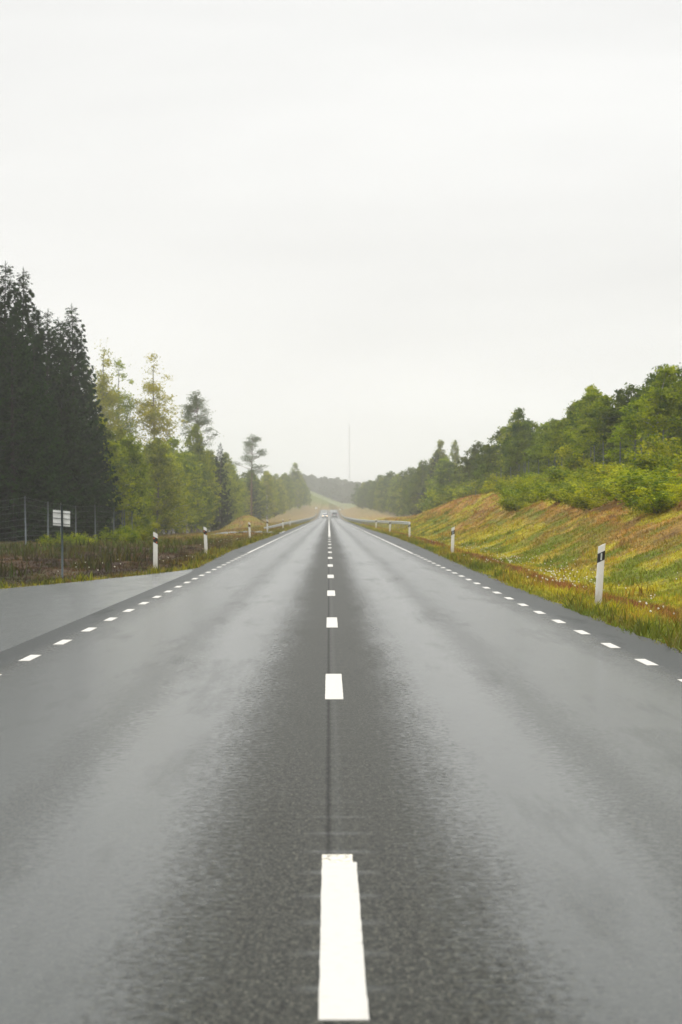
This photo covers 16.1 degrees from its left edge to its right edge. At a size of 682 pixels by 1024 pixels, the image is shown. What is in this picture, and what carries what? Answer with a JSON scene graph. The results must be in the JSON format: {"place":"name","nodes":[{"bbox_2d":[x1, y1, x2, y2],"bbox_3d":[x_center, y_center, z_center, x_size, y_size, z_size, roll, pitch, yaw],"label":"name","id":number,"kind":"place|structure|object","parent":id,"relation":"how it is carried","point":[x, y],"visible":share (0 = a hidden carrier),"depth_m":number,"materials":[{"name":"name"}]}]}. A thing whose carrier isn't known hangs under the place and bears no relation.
{"place":"outdoors","nodes":[
{"label":"outdoors","id":0,"kind":"place"},
{"bbox_2d":[0,569,192,651],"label":"side road","id":1,"kind":"structure","parent":0,"point":[28,613],"depth_m":40.39,"materials":[{"name":"grey asphalt"}]},
{"bbox_2d":[0,526,292,587],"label":"fringe grass","id":2,"kind":"structure","parent":0,"point":[230,545],"depth_m":75.80,"materials":[{"name":"green plant"}]},
{"bbox_2d":[0,510,681,1023],"bbox_3d":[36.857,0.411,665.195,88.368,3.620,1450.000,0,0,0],"label":"road","id":3,"kind":"structure","parent":0,"point":[468,772],"depth_m":12.29,"materials":[{"name":"grey asphalt"}]},
{"bbox_2d":[0,510,321,674],"bbox_3d":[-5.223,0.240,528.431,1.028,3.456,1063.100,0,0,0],"label":"edge line","id":4,"kind":"object","parent":3,"relation":"on","point":[32,657],"visible":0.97,"depth_m":33.56,"materials":[{"name":"paint"}]},
{"bbox_2d":[322,854,352,861],"bbox_3d":[-0.016,1.457,10.174,0.129,0.001,0.230,0,0,0],"label":"worn marking","id":5,"kind":"object","parent":3,"relation":"on","point":[337,857],"visible":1,"depth_m":10.16,"materials":[{"name":"paint"}]},
{"bbox_2d":[318,523,368,1020],"bbox_3d":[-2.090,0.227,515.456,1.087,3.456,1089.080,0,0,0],"label":"line","id":6,"kind":"object","parent":3,"relation":"on","point":[342,991],"visible":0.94,"depth_m":8.20,"materials":[{"name":"paint"}]},
{"bbox_2d":[336,511,681,681],"bbox_3d":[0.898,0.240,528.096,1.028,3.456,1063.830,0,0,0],"label":"edge line","id":7,"kind":"object","parent":3,"relation":"on","point":[643,661],"visible":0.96,"depth_m":32.92,"materials":[{"name":"paint"}]},
{"bbox_2d":[0,473,681,652],"bbox_3d":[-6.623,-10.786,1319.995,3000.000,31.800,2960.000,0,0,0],"label":"ground","id":8,"kind":"structure","parent":0,"point":[322,502],"depth_m":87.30,"materials":[{"name":"green plant"}]},
{"bbox_2d":[0,287,42,540],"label":"spruce tree","id":9,"kind":"object","parent":8,"relation":"on","point":[2,353],"visible":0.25,"depth_m":137.51,"materials":[{"name":"green plant"}]},
{"bbox_2d":[0,261,55,541],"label":"spruce tree","id":10,"kind":"object","parent":8,"relation":"on","point":[10,293],"visible":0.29,"depth_m":138.77,"materials":[{"name":"green plant"}]},
{"bbox_2d":[0,318,61,541],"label":"spruce tree","id":11,"kind":"object","parent":8,"relation":"on","point":[17,483],"visible":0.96,"depth_m":135.54,"materials":[{"name":"green plant"}]},
{"bbox_2d":[6,267,72,522],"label":"spruce tree","id":12,"kind":"object","parent":8,"relation":"on","point":[25,299],"visible":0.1,"depth_m":145.78,"materials":[{"name":"green plant"}]},
{"bbox_2d":[9,330,74,540],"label":"spruce tree","id":13,"kind":"object","parent":8,"relation":"on","point":[39,366],"visible":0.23,"depth_m":140.86,"materials":[{"name":"green plant"}]},
{"bbox_2d":[38,395,84,541],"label":"spruce tree","id":14,"kind":"object","parent":8,"relation":"on","point":[72,526],"visible":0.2,"depth_m":142.77,"materials":[{"name":"green plant"}]},
{"bbox_2d":[53,505,69,576],"bbox_3d":[-6.533,0.786,56.477,0.400,1.904,0.067,0,0,0],"label":"road sign","id":15,"kind":"object","parent":8,"relation":"on","point":[61,518],"visible":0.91,"depth_m":56.50,"materials":[{"name":"metal"}]},
{"bbox_2d":[34,311,97,532],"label":"spruce tree","id":16,"kind":"object","parent":8,"relation":"on","point":[50,359],"visible":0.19,"depth_m":151.59,"materials":[{"name":"green plant"}]},
{"bbox_2d":[1,496,132,547],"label":"wildlife fence","id":17,"kind":"object","parent":8,"relation":"on","point":[95,534],"visible":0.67,"depth_m":135.68,"materials":[{"name":"metal"}]},
{"bbox_2d":[40,316,99,523],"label":"spruce tree","id":18,"kind":"object","parent":8,"relation":"on","point":[60,331],"visible":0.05,"depth_m":171.77,"materials":[{"name":"green plant"}]},
{"bbox_2d":[48,305,121,539],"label":"spruce tree","id":19,"kind":"object","parent":8,"relation":"on","point":[87,434],"visible":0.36,"depth_m":163.69,"materials":[{"name":"green plant"}]},
{"bbox_2d":[69,339,120,513],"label":"spruce tree","id":20,"kind":"object","parent":8,"relation":"on","point":[85,372],"visible":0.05,"depth_m":189.90,"materials":[{"name":"green plant"}]},
{"bbox_2d":[75,380,121,540],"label":"spruce tree","id":21,"kind":"object","parent":8,"relation":"on","point":[93,455],"visible":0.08,"depth_m":175.82,"materials":[{"name":"green plant"}]},
{"bbox_2d":[87,338,128,439],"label":"aspen tree","id":22,"kind":"object","parent":8,"relation":"on","point":[108,400],"visible":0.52,"depth_m":284.50,"materials":[{"name":"green plant"}]},
{"bbox_2d":[0,535,221,577],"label":"weeds","id":23,"kind":"object","parent":8,"relation":"on","point":[55,547],"visible":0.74,"depth_m":85.74,"materials":[{"name":"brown plant"}]},
{"bbox_2d":[99,523,134,541],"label":"leafy bush","id":24,"kind":"object","parent":8,"relation":"on","point":[116,532],"visible":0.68,"depth_m":131.81,"materials":[{"name":"green plant"}]},
{"bbox_2d":[95,439,149,534],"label":"birch tree","id":25,"kind":"object","parent":8,"relation":"on","point":[114,447],"visible":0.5,"depth_m":185.65,"materials":[{"name":"green plant"}]},
{"bbox_2d":[97,424,149,530],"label":"broadleaf tree","id":26,"kind":"object","parent":8,"relation":"on","point":[108,435],"visible":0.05,"depth_m":190.41,"materials":[{"name":"green plant"}]},
{"bbox_2d":[108,357,142,439],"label":"aspen tree","id":27,"kind":"object","parent":8,"relation":"on","point":[126,406],"visible":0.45,"depth_m":299.82,"materials":[{"name":"green plant"}]},
{"bbox_2d":[119,528,142,543],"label":"leafy bush","id":28,"kind":"object","parent":8,"relation":"on","point":[134,535],"visible":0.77,"depth_m":117.66,"materials":[{"name":"green plant"}]},
{"bbox_2d":[116,433,160,531],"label":"broadleaf tree","id":29,"kind":"object","parent":8,"relation":"on","point":[135,455],"visible":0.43,"depth_m":195.28,"materials":[{"name":"green plant"}]},
{"bbox_2d":[129,521,162,542],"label":"leafy bush","id":30,"kind":"object","parent":8,"relation":"on","point":[146,534],"visible":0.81,"depth_m":127.74,"materials":[{"name":"green plant"}]},
{"bbox_2d":[0,514,309,588],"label":"heath","id":31,"kind":"object","parent":8,"relation":"on","point":[189,535],"visible":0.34,"depth_m":77.42,"materials":[{"name":"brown plant"}]},
{"bbox_2d":[123,351,186,449],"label":"aspen tree","id":32,"kind":"object","parent":8,"relation":"on","point":[152,413],"visible":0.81,"depth_m":298.95,"materials":[{"name":"green plant"}]},
{"bbox_2d":[153,532,157,568],"bbox_3d":[-4.811,1.087,62.676,0.122,1.152,0.074,0,0,0],"label":"delineator post","id":33,"kind":"object","parent":8,"relation":"on","point":[155,547],"visible":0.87,"depth_m":62.65,"materials":[{"name":"plastic"}]},
{"bbox_2d":[140,444,179,532],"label":"broadleaf tree","id":34,"kind":"object","parent":8,"relation":"on","point":[164,493],"visible":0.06,"depth_m":245.35,"materials":[{"name":"green plant"}]},
{"bbox_2d":[140,437,184,532],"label":"broadleaf tree","id":35,"kind":"object","parent":8,"relation":"on","point":[159,460],"visible":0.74,"depth_m":237.49,"materials":[{"name":"green plant"}]},
{"bbox_2d":[161,452,198,534],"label":"birch tree","id":36,"kind":"object","parent":8,"relation":"on","point":[178,469],"visible":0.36,"depth_m":261.87,"materials":[{"name":"green plant"}]},
{"bbox_2d":[166,436,203,533],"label":"broadleaf tree","id":37,"kind":"object","parent":8,"relation":"on","point":[175,442],"visible":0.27,"depth_m":281.29,"materials":[{"name":"green plant"}]},
{"bbox_2d":[176,451,211,532],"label":"birch tree","id":38,"kind":"object","parent":8,"relation":"on","point":[200,501],"visible":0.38,"depth_m":291.82,"materials":[{"name":"green plant"}]},
{"bbox_2d":[176,389,219,531],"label":"pine tree","id":39,"kind":"object","parent":8,"relation":"on","point":[193,407],"visible":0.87,"depth_m":329.42,"materials":[{"name":"green plant"}]},
{"bbox_2d":[181,423,216,532],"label":"broadleaf tree","id":40,"kind":"object","parent":8,"relation":"on","point":[197,447],"visible":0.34,"depth_m":321.50,"materials":[{"name":"green plant"}]},
{"bbox_2d":[181,451,218,532],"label":"broadleaf tree","id":41,"kind":"object","parent":8,"relation":"on","point":[209,500],"visible":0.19,"depth_m":302.92,"materials":[{"name":"green plant"}]},
{"bbox_2d":[193,450,224,531],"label":"birch tree","id":42,"kind":"object","parent":8,"relation":"on","point":[217,496],"visible":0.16,"depth_m":328.85,"materials":[{"name":"green plant"}]},
{"bbox_2d":[207,443,233,530],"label":"spruce tree","id":43,"kind":"object","parent":8,"relation":"on","point":[222,519],"visible":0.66,"depth_m":344.71,"materials":[{"name":"green plant"}]},
{"bbox_2d":[227,475,242,520],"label":"birch tree","id":44,"kind":"object","parent":8,"relation":"on","point":[232,485],"visible":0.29,"depth_m":418.16,"materials":[{"name":"green plant"}]},
{"bbox_2d":[234,434,270,515],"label":"pine tree","id":45,"kind":"object","parent":8,"relation":"on","point":[258,451],"visible":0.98,"depth_m":469.96,"materials":[{"name":"green plant"}]},
{"bbox_2d":[243,480,261,518],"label":"spruce tree","id":46,"kind":"object","parent":8,"relation":"on","point":[255,504],"visible":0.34,"depth_m":508.54,"materials":[{"name":"green plant"}]},
{"bbox_2d":[242,472,270,519],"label":"broadleaf tree","id":47,"kind":"object","parent":8,"relation":"on","point":[255,487],"visible":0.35,"depth_m":523.16,"materials":[{"name":"green plant"}]},
{"bbox_2d":[261,472,279,520],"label":"birch tree","id":48,"kind":"object","parent":8,"relation":"on","point":[269,485],"visible":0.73,"depth_m":583.50,"materials":[{"name":"green plant"}]},
{"bbox_2d":[294,479,304,508],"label":"birch tree","id":49,"kind":"object","parent":8,"relation":"on","point":[298,491],"visible":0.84,"depth_m":868.10,"materials":[{"name":"green plant"}]},
{"bbox_2d":[259,473,366,502],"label":"wood","id":50,"kind":"object","parent":8,"relation":"on","point":[338,489],"visible":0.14,"depth_m":1593.64,"materials":[{"name":"green plant"}]},
{"bbox_2d":[341,514,409,528],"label":"guardrail","id":51,"kind":"object","parent":8,"relation":"on","point":[360,521],"visible":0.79,"depth_m":277.96,"materials":[{"name":"metal"}]},
{"bbox_2d":[374,471,394,514],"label":"broadleaf tree","id":52,"kind":"object","parent":8,"relation":"on","point":[386,481],"visible":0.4,"depth_m":682.96,"materials":[{"name":"green plant"}]},
{"bbox_2d":[398,468,416,514],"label":"broadleaf tree","id":53,"kind":"object","parent":8,"relation":"on","point":[410,476],"visible":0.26,"depth_m":548.50,"materials":[{"name":"green plant"}]},
{"bbox_2d":[405,458,432,513],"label":"broadleaf tree","id":54,"kind":"object","parent":8,"relation":"on","point":[421,473],"visible":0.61,"depth_m":458.69,"materials":[{"name":"green plant"}]},
{"bbox_2d":[418,488,446,508],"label":"leafy bush","id":55,"kind":"object","parent":8,"relation":"on","point":[433,502],"visible":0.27,"depth_m":314.56,"materials":[{"name":"green plant"}]},
{"bbox_2d":[423,439,449,499],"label":"broadleaf tree","id":56,"kind":"object","parent":8,"relation":"on","point":[440,450],"visible":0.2,"depth_m":449.63,"materials":[{"name":"green plant"}]},
{"bbox_2d":[425,457,455,499],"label":"broadleaf tree","id":57,"kind":"object","parent":8,"relation":"on","point":[442,461],"visible":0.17,"depth_m":368.78,"materials":[{"name":"green plant"}]},
{"bbox_2d":[433,461,456,493],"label":"broadleaf tree","id":58,"kind":"object","parent":8,"relation":"on","point":[450,471],"visible":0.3,"depth_m":353.73,"materials":[{"name":"green plant"}]},
{"bbox_2d":[428,480,473,503],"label":"leafy bush","id":59,"kind":"object","parent":8,"relation":"on","point":[445,495],"visible":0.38,"depth_m":299.28,"materials":[{"name":"green plant"}]},
{"bbox_2d":[448,440,460,472],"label":"broadleaf tree","id":60,"kind":"object","parent":8,"relation":"on","point":[455,456],"visible":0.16,"depth_m":454.82,"materials":[{"name":"green plant"}]},
{"bbox_2d":[444,467,464,493],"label":"broadleaf tree","id":61,"kind":"object","parent":8,"relation":"on","point":[453,477],"visible":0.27,"depth_m":338.88,"materials":[{"name":"green plant"}]},
{"bbox_2d":[445,482,479,499],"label":"leafy bush","id":62,"kind":"object","parent":8,"relation":"on","point":[462,493],"visible":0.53,"depth_m":269.12,"materials":[{"name":"green plant"}]},
{"bbox_2d":[450,441,487,498],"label":"broadleaf tree","id":63,"kind":"object","parent":8,"relation":"on","point":[468,464],"visible":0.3,"depth_m":299.54,"materials":[{"name":"green plant"}]},
{"bbox_2d":[469,457,499,494],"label":"broadleaf tree","id":64,"kind":"object","parent":8,"relation":"on","point":[481,473],"visible":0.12,"depth_m":268.15,"materials":[{"name":"green plant"}]},
{"bbox_2d":[468,471,501,493],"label":"leafy bush","id":65,"kind":"object","parent":8,"relation":"on","point":[479,483],"visible":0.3,"depth_m":234.65,"materials":[{"name":"green plant"}]},
{"bbox_2d":[472,426,505,482],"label":"broadleaf tree","id":66,"kind":"object","parent":8,"relation":"on","point":[489,450],"visible":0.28,"depth_m":259.39,"materials":[{"name":"green plant"}]},
{"bbox_2d":[492,411,520,478],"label":"broadleaf tree","id":67,"kind":"object","parent":8,"relation":"on","point":[502,441],"visible":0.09,"depth_m":251.04,"materials":[{"name":"green plant"}]},
{"bbox_2d":[483,472,538,490],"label":"leafy bush","id":68,"kind":"object","parent":8,"relation":"on","point":[490,483],"visible":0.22,"depth_m":166.78,"materials":[{"name":"green plant"}]},
{"bbox_2d":[490,496,535,511],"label":"leafy bush","id":69,"kind":"object","parent":8,"relation":"on","point":[509,505],"visible":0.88,"depth_m":130.39,"materials":[{"name":"green plant"}]},
{"bbox_2d":[494,405,533,478],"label":"broadleaf tree","id":70,"kind":"object","parent":8,"relation":"on","point":[514,429],"visible":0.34,"depth_m":234.77,"materials":[{"name":"green plant"}]},
{"bbox_2d":[492,486,539,503],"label":"leafy bush","id":71,"kind":"object","parent":8,"relation":"on","point":[510,494],"visible":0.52,"depth_m":133.74,"materials":[{"name":"green plant"}]},
{"bbox_2d":[496,428,537,479],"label":"broadleaf tree","id":72,"kind":"object","parent":8,"relation":"on","point":[521,444],"visible":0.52,"depth_m":228.43,"materials":[{"name":"green plant"}]},
{"bbox_2d":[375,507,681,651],"bbox_3d":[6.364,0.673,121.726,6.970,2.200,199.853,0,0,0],"label":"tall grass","id":73,"kind":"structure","parent":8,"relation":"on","point":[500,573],"depth_m":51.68,"materials":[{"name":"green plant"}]},
{"bbox_2d":[513,479,554,500],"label":"leafy bush","id":74,"kind":"object","parent":8,"relation":"on","point":[524,491],"visible":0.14,"depth_m":124.79,"materials":[{"name":"green plant"}]},
{"bbox_2d":[521,421,551,472],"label":"broadleaf tree","id":75,"kind":"object","parent":8,"relation":"on","point":[546,424],"visible":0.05,"depth_m":221.97,"materials":[{"name":"green plant"}]},
{"bbox_2d":[517,417,557,475],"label":"broadleaf tree","id":76,"kind":"object","parent":8,"relation":"on","point":[531,456],"visible":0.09,"depth_m":198.78,"materials":[{"name":"green plant"}]},
{"bbox_2d":[529,421,564,474],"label":"broadleaf tree","id":77,"kind":"object","parent":8,"relation":"on","point":[552,425],"visible":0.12,"depth_m":193.66,"materials":[{"name":"green plant"}]},
{"bbox_2d":[420,533,677,613],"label":"white wildflowers","id":78,"kind":"object","parent":8,"relation":"on","point":[646,603],"visible":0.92,"depth_m":51.58,"materials":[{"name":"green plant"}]},
{"bbox_2d":[525,477,576,503],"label":"leafy bush","id":79,"kind":"object","parent":8,"relation":"on","point":[546,493],"visible":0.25,"depth_m":116.19,"materials":[{"name":"green plant"}]},
{"bbox_2d":[536,419,567,475],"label":"broadleaf tree","id":80,"kind":"object","parent":8,"relation":"on","point":[555,434],"visible":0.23,"depth_m":189.04,"materials":[{"name":"green plant"}]},
{"bbox_2d":[548,401,586,470],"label":"broadleaf tree","id":81,"kind":"object","parent":8,"relation":"on","point":[573,418],"visible":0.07,"depth_m":172.03,"materials":[{"name":"green plant"}]},
{"bbox_2d":[541,480,593,499],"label":"leafy bush","id":82,"kind":"object","parent":8,"relation":"on","point":[565,485],"visible":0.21,"depth_m":110.12,"materials":[{"name":"green plant"}]},
{"bbox_2d":[537,464,597,485],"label":"leafy bush","id":83,"kind":"object","parent":8,"relation":"on","point":[562,475],"visible":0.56,"depth_m":121.78,"materials":[{"name":"green plant"}]},
{"bbox_2d":[467,429,679,495],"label":"wildlife fence","id":84,"kind":"object","parent":8,"relation":"on","point":[555,464],"visible":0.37,"depth_m":164.28,"materials":[{"name":"metal"}]},
{"bbox_2d":[550,443,607,471],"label":"leafy bush","id":85,"kind":"object","parent":8,"relation":"on","point":[576,462],"visible":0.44,"depth_m":149.44,"materials":[{"name":"green plant"}]},
{"bbox_2d":[561,481,607,506],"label":"leafy bush","id":86,"kind":"object","parent":8,"relation":"on","point":[568,491],"visible":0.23,"depth_m":99.87,"materials":[{"name":"green plant"}]},
{"bbox_2d":[558,389,613,463],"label":"broadleaf tree","id":87,"kind":"object","parent":8,"relation":"on","point":[588,397],"visible":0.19,"depth_m":163.84,"materials":[{"name":"green plant"}]},
{"bbox_2d":[566,493,608,510],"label":"leafy bush","id":88,"kind":"object","parent":8,"relation":"on","point":[583,504],"visible":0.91,"depth_m":96.86,"materials":[{"name":"green plant"}]},
{"bbox_2d":[571,394,621,463],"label":"broadleaf tree","id":89,"kind":"object","parent":8,"relation":"on","point":[594,439],"visible":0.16,"depth_m":155.92,"materials":[{"name":"green plant"}]},
{"bbox_2d":[595,543,605,604],"bbox_3d":[4.209,1.081,39.321,0.122,1.152,0.074,4,0,0],"label":"delineator post","id":90,"kind":"object","parent":8,"relation":"on","point":[600,572],"visible":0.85,"depth_m":39.30,"materials":[{"name":"plastic"}]},
{"bbox_2d":[572,470,652,500],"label":"leafy bush","id":91,"kind":"object","parent":8,"relation":"on","point":[587,488],"visible":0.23,"depth_m":94.30,"materials":[{"name":"green plant"}]},
{"bbox_2d":[580,382,645,466],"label":"broadleaf tree","id":92,"kind":"object","parent":8,"relation":"on","point":[612,415],"visible":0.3,"depth_m":147.85,"materials":[{"name":"green plant"}]},
{"bbox_2d":[584,461,641,480],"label":"leafy bush","id":93,"kind":"object","parent":8,"relation":"on","point":[593,472],"visible":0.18,"depth_m":104.81,"materials":[{"name":"green plant"}]},
{"bbox_2d":[604,400,651,466],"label":"broadleaf tree","id":94,"kind":"object","parent":8,"relation":"on","point":[623,431],"visible":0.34,"depth_m":135.82,"materials":[{"name":"green plant"}]},
{"bbox_2d":[589,468,681,506],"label":"leafy bush","id":95,"kind":"object","parent":8,"relation":"on","point":[646,482],"visible":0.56,"depth_m":76.34,"materials":[{"name":"green plant"}]},
{"bbox_2d":[590,464,681,489],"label":"leafy bush","id":96,"kind":"object","parent":8,"relation":"on","point":[619,469],"visible":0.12,"depth_m":91.30,"materials":[{"name":"green plant"}]},
{"bbox_2d":[603,480,676,510],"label":"leafy bush","id":97,"kind":"object","parent":8,"relation":"on","point":[623,499],"visible":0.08,"depth_m":78.91,"materials":[{"name":"green plant"}]},
{"bbox_2d":[603,463,676,489],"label":"leafy bush","id":98,"kind":"object","parent":8,"relation":"on","point":[644,473],"visible":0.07,"depth_m":88.06,"materials":[{"name":"green plant"}]},
{"bbox_2d":[617,485,681,514],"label":"leafy bush","id":99,"kind":"object","parent":8,"relation":"on","point":[662,500],"visible":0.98,"depth_m":73.90,"materials":[{"name":"green plant"}]},
{"bbox_2d":[622,448,681,473],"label":"leafy bush","id":100,"kind":"object","parent":8,"relation":"on","point":[648,460],"visible":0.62,"depth_m":94.55,"materials":[{"name":"green plant"}]},
{"bbox_2d":[625,364,681,463],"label":"broadleaf tree","id":101,"kind":"object","parent":8,"relation":"on","point":[647,381],"visible":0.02,"depth_m":140.25,"materials":[{"name":"green plant"}]},
{"bbox_2d":[628,364,681,455],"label":"broadleaf tree","id":102,"kind":"object","parent":8,"relation":"on","point":[662,412],"visible":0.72,"depth_m":127.51,"materials":[{"name":"green plant"}]},
{"bbox_2d":[635,428,681,460],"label":"leafy bush","id":103,"kind":"object","parent":8,"relation":"on","point":[655,446],"visible":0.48,"depth_m":107.63,"materials":[{"name":"green plant"}]},
{"bbox_2d":[0,0,681,482],"label":"sky","id":104,"kind":"structure","parent":0,"point":[407,225],"materials":[{"name":"white"}]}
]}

